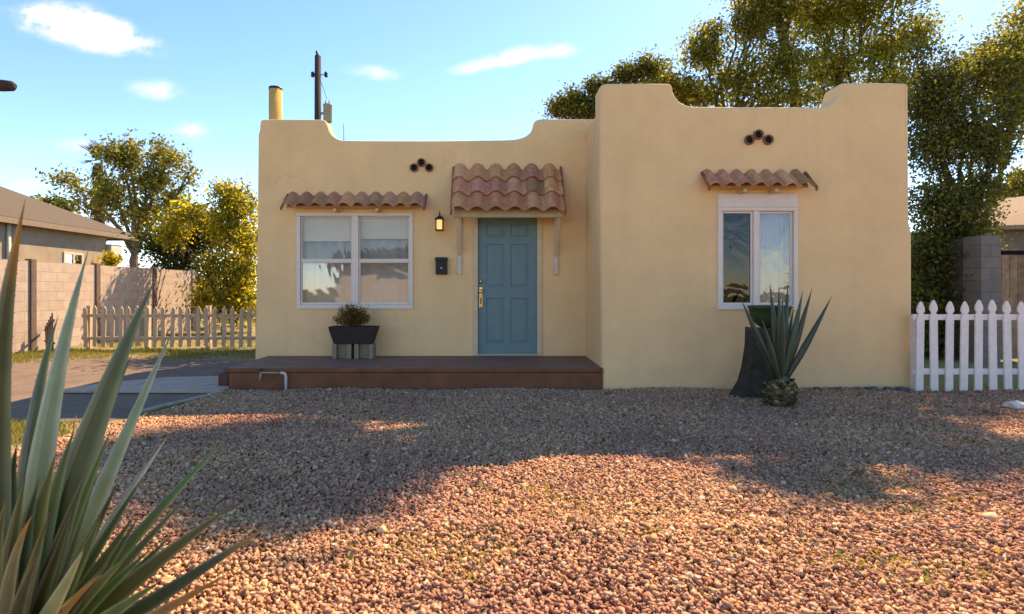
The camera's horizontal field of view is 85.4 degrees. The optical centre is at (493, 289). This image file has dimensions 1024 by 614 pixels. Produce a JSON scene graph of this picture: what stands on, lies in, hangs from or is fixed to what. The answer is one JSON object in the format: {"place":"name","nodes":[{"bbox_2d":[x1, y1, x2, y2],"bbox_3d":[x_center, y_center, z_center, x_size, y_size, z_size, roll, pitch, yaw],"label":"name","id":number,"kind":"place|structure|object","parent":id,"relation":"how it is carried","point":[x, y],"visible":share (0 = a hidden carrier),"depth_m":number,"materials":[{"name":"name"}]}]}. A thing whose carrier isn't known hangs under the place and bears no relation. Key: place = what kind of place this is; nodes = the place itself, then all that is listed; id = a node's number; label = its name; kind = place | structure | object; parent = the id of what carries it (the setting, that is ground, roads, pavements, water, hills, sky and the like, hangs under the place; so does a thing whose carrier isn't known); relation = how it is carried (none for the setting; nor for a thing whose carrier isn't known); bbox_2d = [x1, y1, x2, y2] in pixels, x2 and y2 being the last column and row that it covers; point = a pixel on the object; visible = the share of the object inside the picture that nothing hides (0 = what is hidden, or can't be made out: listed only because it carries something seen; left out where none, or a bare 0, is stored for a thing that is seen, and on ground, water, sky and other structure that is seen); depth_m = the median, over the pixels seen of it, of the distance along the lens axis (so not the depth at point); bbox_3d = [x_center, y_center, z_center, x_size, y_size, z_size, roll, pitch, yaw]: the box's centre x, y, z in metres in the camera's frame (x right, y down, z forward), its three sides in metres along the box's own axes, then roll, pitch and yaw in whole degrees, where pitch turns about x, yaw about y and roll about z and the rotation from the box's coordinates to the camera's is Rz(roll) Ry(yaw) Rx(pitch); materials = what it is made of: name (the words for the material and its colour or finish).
{"place":"outdoors","nodes":[
{"label":"outdoors","id":0,"kind":"place"},
{"bbox_2d":[77,137,112,241],"bbox_3d":[-21.309,-3.515,30.129,2.436,9.566,2.737,0,0,-39],"label":"palm tree","id":1,"kind":"object","parent":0,"point":[101,219],"visible":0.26,"depth_m":29.81,"materials":[{"name":"green plant"}]},
{"bbox_2d":[11,357,248,421],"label":"driveway","id":2,"kind":"structure","parent":0,"point":[85,372],"depth_m":7.98,"materials":[{"name":"grey concrete"}]},
{"bbox_2d":[141,392,215,413],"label":"kerb","id":3,"kind":"structure","parent":2,"relation":"on","point":[152,408],"depth_m":6.02,"materials":[{"name":"grey concrete"}]},
{"bbox_2d":[63,376,228,392],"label":"path","id":4,"kind":"structure","parent":0,"point":[199,384],"depth_m":6.98,"materials":[{"name":"concrete"}]},
{"bbox_2d":[218,372,229,385],"bbox_3d":[-3.417,1.165,7.145,0.134,0.200,0.250,0,0,0],"label":"brick step","id":5,"kind":"object","parent":4,"relation":"on","point":[223,379],"visible":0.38,"depth_m":7.02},
{"bbox_2d":[0,0,1023,290],"label":"sky","id":6,"kind":"structure","parent":0,"point":[199,73],"materials":[{"name":"blue"}]},
{"bbox_2d":[11,293,1017,450],"bbox_3d":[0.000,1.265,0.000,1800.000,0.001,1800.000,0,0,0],"label":"ground","id":7,"kind":"structure","parent":0,"point":[941,378],"depth_m":10.23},
{"bbox_2d":[0,79,16,91],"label":"street lamp","id":8,"kind":"object","parent":7,"relation":"on","point":[6,85],"visible":1,"depth_m":11.93,"materials":[{"name":"grey metal"}]},
{"bbox_2d":[44,313,54,351],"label":"fence gate","id":9,"kind":"structure","parent":7,"relation":"on","point":[48,329],"depth_m":11.33,"materials":[{"name":"wood"}]},
{"bbox_2d":[29,190,80,214],"bbox_3d":[-27.060,-2.438,33.976,3.526,7.670,2.601,0,0,22],"label":"tree","id":10,"kind":"object","parent":7,"relation":"on","point":[54,200],"visible":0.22,"depth_m":33.77,"materials":[{"name":"green plant"}]},
{"bbox_2d":[0,186,138,264],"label":"neighbour house","id":11,"kind":"structure","parent":7,"relation":"on","point":[51,233],"depth_m":16.96,"materials":[{"name":"paint"}]},
{"bbox_2d":[63,252,83,263],"bbox_3d":[-13.254,-0.799,17.510,0.051,0.769,0.818,0,0,0],"label":"window","id":12,"kind":"structure","parent":11,"relation":"in","point":[75,258],"depth_m":17.48,"materials":[{"name":"white glass"}]},
{"bbox_2d":[106,244,120,257],"bbox_3d":[-13.376,-1.336,19.315,0.505,0.475,0.570,0,0,0],"label":"air cooler","id":13,"kind":"object","parent":11,"relation":"attached to","point":[110,247],"visible":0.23,"depth_m":19.22,"materials":[{"name":"beige metal"}]},
{"bbox_2d":[0,259,196,353],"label":"block wall","id":14,"kind":"structure","parent":7,"relation":"on","point":[44,291],"depth_m":12.82,"materials":[{"name":"beige concrete"}]},
{"bbox_2d":[95,249,128,265],"bbox_3d":[-12.796,-0.035,18.674,0.841,2.700,0.869,0,0,0],"label":"shrub","id":15,"kind":"object","parent":7,"relation":"on","point":[112,259],"visible":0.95,"depth_m":18.47,"materials":[{"name":"yellow plant"}]},
{"bbox_2d":[35,128,207,267],"bbox_3d":[-16.651,-2.962,24.853,7.586,8.710,3.800,0,0,0],"label":"tree","id":16,"kind":"object","parent":7,"relation":"on","point":[111,194],"visible":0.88,"depth_m":24.71,"materials":[{"name":"green plant"}]},
{"bbox_2d":[11,334,255,446],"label":"grass","id":17,"kind":"structure","parent":7,"relation":"on","point":[18,425],"depth_m":10.65,"materials":[{"name":"green plant"}]},
{"bbox_2d":[81,306,255,348],"bbox_3d":[-6.196,0.848,11.815,5.071,1.034,0.150,0,0,0],"label":"picket fence","id":18,"kind":"object","parent":7,"relation":"on","point":[90,337],"visible":0.69,"depth_m":11.74,"materials":[{"name":"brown wood"}]},
{"bbox_2d":[118,198,255,327],"bbox_3d":[-9.913,-0.763,18.515,5.144,4.565,3.024,0,0,0],"label":"shrub","id":19,"kind":"object","parent":7,"relation":"on","point":[173,259],"visible":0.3,"depth_m":18.09,"materials":[{"name":"green plant"}]},
{"bbox_2d":[139,172,257,332],"bbox_3d":[-8.244,-1.000,16.447,4.022,5.020,2.586,0,0,0],"label":"shrub","id":20,"kind":"object","parent":7,"relation":"on","point":[232,234],"visible":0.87,"depth_m":16.25,"materials":[{"name":"green plant"}]},
{"bbox_2d":[311,50,331,122],"bbox_3d":[-6.808,-4.008,22.000,0.844,10.947,0.355,0,0,0],"label":"utility pole","id":21,"kind":"object","parent":7,"relation":"on","point":[326,113],"visible":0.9,"depth_m":21.89,"materials":[{"name":"brown wood"}]},
{"bbox_2d":[11,386,1023,613],"bbox_3d":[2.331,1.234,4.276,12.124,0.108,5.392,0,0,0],"label":"gravel","id":22,"kind":"structure","parent":7,"relation":"on","point":[1000,444],"depth_m":3.30,"materials":[{"name":"brown gravel"}]},
{"bbox_2d":[0,199,273,613],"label":"agave","id":23,"kind":"object","parent":22,"relation":"on","point":[53,540],"visible":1,"depth_m":1.68,"materials":[{"name":"green plant"}]},
{"bbox_2d":[258,369,286,389],"bbox_3d":[-2.749,1.147,6.918,0.358,0.336,0.055,0,0,0],"label":"water pipe","id":24,"kind":"object","parent":22,"relation":"on","point":[285,380],"visible":0.95,"depth_m":6.91,"materials":[{"name":"white plastic"}]},
{"bbox_2d":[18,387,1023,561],"bbox_3d":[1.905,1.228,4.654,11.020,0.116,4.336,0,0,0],"label":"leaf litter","id":25,"kind":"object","parent":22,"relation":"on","point":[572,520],"visible":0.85,"depth_m":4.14,"materials":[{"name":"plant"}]},
{"bbox_2d":[111,444,1023,596],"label":"weeds","id":26,"kind":"object","parent":22,"relation":"on","point":[893,558],"visible":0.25,"depth_m":2.70,"materials":[{"name":"green plant"}]},
{"bbox_2d":[729,327,771,399],"bbox_3d":[3.156,0.875,6.479,0.830,0.880,0.560,0,0,24],"label":"tree stump","id":27,"kind":"object","parent":22,"relation":"on","point":[754,372],"visible":0.4,"depth_m":6.39,"materials":[{"name":"wood"}]},
{"bbox_2d":[747,305,792,327],"bbox_3d":[3.240,0.314,6.500,0.480,0.258,0.480,0,0,0],"label":"bowl","id":28,"kind":"object","parent":27,"relation":"on","point":[757,313],"visible":0.59,"depth_m":6.37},
{"bbox_2d":[741,286,830,406],"bbox_3d":[3.130,0.601,6.010,1.015,1.389,0.365,0,0,-19],"label":"agave","id":29,"kind":"object","parent":22,"relation":"on","point":[781,360],"visible":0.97,"depth_m":5.97,"materials":[{"name":"green plant"}]},
{"bbox_2d":[827,387,842,390],"bbox_3d":[4.229,1.238,6.848,0.203,0.077,0.139,0,0,0],"label":"rock","id":30,"kind":"object","parent":22,"relation":"on","point":[837,388],"visible":0.51,"depth_m":6.82,"materials":[{"name":"grey stone"}]},
{"bbox_2d":[864,386,878,390],"bbox_3d":[4.651,1.234,6.833,0.165,0.093,0.161,0,0,-44],"label":"rock","id":31,"kind":"object","parent":22,"relation":"on","point":[872,388],"visible":0.5,"depth_m":6.80,"materials":[{"name":"grey stone"}]},
{"bbox_2d":[882,386,895,390],"bbox_3d":[4.877,1.234,6.843,0.151,0.087,0.117,0,0,0],"label":"rock","id":32,"kind":"object","parent":22,"relation":"on","point":[888,388],"visible":0.62,"depth_m":6.81,"materials":[{"name":"grey stone"}]},
{"bbox_2d":[894,386,910,391],"bbox_3d":[5.059,1.237,6.854,0.183,0.087,0.131,0,0,-22],"label":"rock","id":33,"kind":"object","parent":22,"relation":"on","point":[899,388],"visible":0.7,"depth_m":6.82,"materials":[{"name":"grey stone"}]},
{"bbox_2d":[910,300,1023,391],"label":"picket fence","id":34,"kind":"object","parent":22,"relation":"on","point":[918,370],"visible":0.88,"depth_m":6.79,"materials":[{"name":"white paint"}]},
{"bbox_2d":[1002,400,1023,409],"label":"rock","id":35,"kind":"object","parent":22,"relation":"on","point":[1017,404],"visible":0.76,"depth_m":5.74,"materials":[{"name":"white stone"}]},
{"bbox_2d":[227,83,910,389],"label":"adobe house","id":36,"kind":"structure","parent":7,"relation":"on","point":[629,236],"depth_m":6.98,"materials":[{"name":"beige paint"}]},
{"bbox_2d":[332,344,353,358],"bbox_3d":[-2.147,0.872,7.950,0.270,0.210,0.200,0,0,0],"label":"cinder block","id":37,"kind":"object","parent":36,"relation":"on","point":[343,351],"depth_m":7.91,"materials":[{"name":"grey concrete"}]},
{"bbox_2d":[328,303,379,343],"bbox_3d":[-1.991,0.471,7.960,0.676,0.582,0.420,0,0,0],"label":"planter","id":38,"kind":"object","parent":37,"relation":"on","point":[353,332],"visible":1,"depth_m":7.84,"materials":[{"name":"plastic"}]},
{"bbox_2d":[297,213,412,308],"bbox_3d":[-2.051,-0.415,8.302,1.737,1.461,0.187,0,0,0],"label":"window","id":39,"kind":"structure","parent":36,"relation":"in","point":[362,259],"depth_m":8.35,"materials":[{"name":"glass"}]},
{"bbox_2d":[354,343,375,358],"bbox_3d":[-1.835,0.872,7.950,0.270,0.210,0.200,0,0,0],"label":"cinder block","id":40,"kind":"object","parent":36,"relation":"on","point":[365,351],"depth_m":7.92,"materials":[{"name":"grey concrete"}]},
{"bbox_2d":[435,210,443,230],"bbox_3d":[-0.785,-1.016,8.143,0.140,0.300,0.186,0,0,0],"label":"wall lantern","id":41,"kind":"object","parent":36,"relation":"attached to","point":[439,222],"depth_m":8.08,"materials":[{"name":"yellow glass"}]},
{"bbox_2d":[435,257,447,274],"bbox_3d":[-0.763,-0.354,8.184,0.183,0.253,0.091,0,0,0],"label":"letter box","id":42,"kind":"object","parent":36,"relation":"attached to","point":[441,265],"visible":1,"depth_m":8.15,"materials":[{"name":"black plastic"}]},
{"bbox_2d":[478,218,536,352],"bbox_3d":[0.212,-0.081,8.254,0.875,2.049,0.111,0,0,0],"label":"door","id":43,"kind":"structure","parent":36,"relation":"in","point":[507,247],"depth_m":8.26,"materials":[{"name":"blue paint"}]},
{"bbox_2d":[718,193,797,309],"bbox_3d":[3.323,-0.463,7.051,1.008,1.497,0.210,0,0,0],"label":"window","id":44,"kind":"structure","parent":36,"relation":"in","point":[758,232],"depth_m":7.00,"materials":[{"name":"glass"}]},
{"bbox_2d":[532,43,671,118],"bbox_3d":[2.557,-2.159,13.000,3.314,7.060,1.500,0,0,0],"label":"tree","id":45,"kind":"object","parent":7,"relation":"on","point":[576,104],"visible":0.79,"depth_m":12.81,"materials":[{"name":"green plant"}]},
{"bbox_2d":[640,0,839,107],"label":"tree","id":46,"kind":"object","parent":7,"relation":"on","point":[754,23],"visible":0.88,"depth_m":13.73,"materials":[{"name":"green plant"}]},
{"bbox_2d":[725,0,848,106],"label":"tree","id":47,"kind":"object","parent":7,"relation":"on","point":[789,22],"visible":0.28,"depth_m":14.24,"materials":[{"name":"green plant"}]},
{"bbox_2d":[774,0,962,107],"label":"tree","id":48,"kind":"object","parent":7,"relation":"on","point":[832,17],"visible":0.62,"depth_m":14.67,"materials":[{"name":"green plant"}]},
{"bbox_2d":[876,18,1023,359],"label":"tree","id":49,"kind":"object","parent":7,"relation":"on","point":[946,211],"visible":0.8,"depth_m":10.35,"materials":[{"name":"green plant"}]},
{"bbox_2d":[911,235,1000,362],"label":"block wall","id":50,"kind":"structure","parent":7,"relation":"on","point":[981,262],"depth_m":9.68,"materials":[{"name":"grey concrete"}]},
{"bbox_2d":[911,196,1023,248],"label":"shed","id":51,"kind":"structure","parent":7,"relation":"on","point":[1013,221],"depth_m":16.40,"materials":[{"name":"beige paint"}]},
{"bbox_2d":[944,0,1023,234],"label":"tree","id":52,"kind":"object","parent":7,"relation":"on","point":[1019,17],"visible":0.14,"depth_m":11.98,"materials":[{"name":"green plant"}]},
{"bbox_2d":[991,164,1023,198],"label":"tree","id":53,"kind":"object","parent":7,"relation":"on","point":[1018,183],"visible":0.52,"depth_m":29.68,"materials":[{"name":"green plant"}]},
{"bbox_2d":[1001,249,1023,358],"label":"board fence","id":54,"kind":"object","parent":7,"relation":"on","point":[1012,277],"visible":0.41,"depth_m":9.78,"materials":[{"name":"brown wood"}]}
]}

